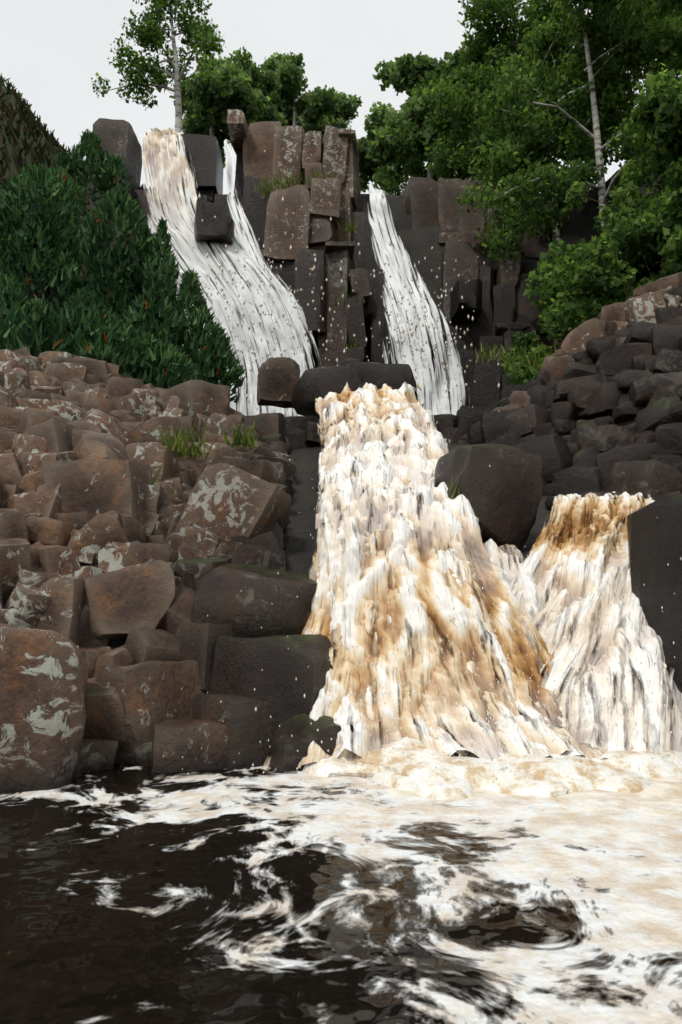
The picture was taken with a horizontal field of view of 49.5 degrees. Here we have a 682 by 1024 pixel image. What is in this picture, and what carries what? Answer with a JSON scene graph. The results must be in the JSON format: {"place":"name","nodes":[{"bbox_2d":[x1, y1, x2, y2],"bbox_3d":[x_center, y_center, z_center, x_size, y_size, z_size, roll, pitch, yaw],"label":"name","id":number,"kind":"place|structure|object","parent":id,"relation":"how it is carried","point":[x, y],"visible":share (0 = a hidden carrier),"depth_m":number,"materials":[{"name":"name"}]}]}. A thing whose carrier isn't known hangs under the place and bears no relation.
{"place":"outdoors","nodes":[
{"label":"outdoors","id":0,"kind":"place"},
{"bbox_2d":[0,85,667,745],"bbox_3d":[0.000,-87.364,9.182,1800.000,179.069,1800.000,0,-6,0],"label":"terrain","id":1,"kind":"structure","parent":0,"point":[302,513],"depth_m":19.77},
{"bbox_2d":[0,73,151,220],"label":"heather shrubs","id":2,"kind":"object","parent":1,"relation":"on","point":[28,117],"visible":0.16,"depth_m":18.62,"materials":[{"name":"green plant"}]},
{"bbox_2d":[0,127,245,403],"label":"shrubs","id":3,"kind":"object","parent":1,"relation":"on","point":[94,319],"visible":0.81,"depth_m":13.23,"materials":[{"name":"green plant"}]},
{"bbox_2d":[90,0,225,155],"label":"birch tree","id":4,"kind":"object","parent":1,"relation":"on","point":[154,37],"depth_m":23.47,"materials":[{"name":"green plant"}]},
{"bbox_2d":[142,128,469,417],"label":"waterfall","id":5,"kind":"structure","parent":1,"relation":"on","point":[178,167],"depth_m":19.20,"materials":[{"name":"white liquid"}]},
{"bbox_2d":[152,46,465,193],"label":"background trees","id":6,"kind":"object","parent":1,"relation":"on","point":[245,85],"depth_m":28.45,"materials":[{"name":"green plant"}]},
{"bbox_2d":[72,109,574,414],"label":"cliff rocks","id":7,"kind":"object","parent":1,"relation":"on","point":[318,203],"visible":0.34,"depth_m":20.38,"materials":[{"name":"brown stone"}]},
{"bbox_2d":[92,162,555,498],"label":"grass tufts","id":8,"kind":"object","parent":1,"relation":"on","point":[181,449],"visible":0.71,"depth_m":7.06,"materials":[{"name":"green plant"}]},
{"bbox_2d":[0,199,681,793],"bbox_3d":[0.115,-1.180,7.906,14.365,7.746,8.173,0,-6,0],"label":"rocks","id":9,"kind":"object","parent":1,"relation":"on","point":[76,488],"visible":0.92,"depth_m":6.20,"materials":[{"name":"brown stone"}]},
{"bbox_2d":[117,150,681,837],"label":"water spray","id":10,"kind":"object","parent":1,"relation":"on","point":[403,482],"visible":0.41,"depth_m":18.11,"materials":[{"name":"white liquid"}]},
{"bbox_2d":[309,398,646,745],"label":"cascade water","id":11,"kind":"structure","parent":1,"relation":"on","point":[405,480],"depth_m":5.72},
{"bbox_2d":[264,382,681,769],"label":"waterfall","id":12,"kind":"structure","parent":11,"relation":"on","point":[350,545],"depth_m":4.82,"materials":[{"name":"white liquid"}]},
{"bbox_2d":[377,0,681,267],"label":"birch trees","id":13,"kind":"object","parent":1,"relation":"on","point":[491,130],"depth_m":19.78,"materials":[{"name":"green plant"}]},
{"bbox_2d":[499,63,681,401],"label":"birch bush","id":14,"kind":"object","parent":1,"relation":"on","point":[653,221],"depth_m":10.82,"materials":[{"name":"green plant"}]},
{"bbox_2d":[0,0,679,194],"label":"sky","id":15,"kind":"structure","parent":0,"point":[51,51],"materials":[{"name":"white"}]},
{"bbox_2d":[0,764,681,1023],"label":"pool water","id":16,"kind":"structure","parent":0,"point":[252,895],"depth_m":2.37,"materials":[{"name":"liquid"}]},
{"bbox_2d":[302,737,681,799],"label":"water foam mounds","id":17,"kind":"object","parent":16,"relation":"on","point":[410,769],"visible":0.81,"depth_m":3.86,"materials":[{"name":"white liquid"}]}
]}

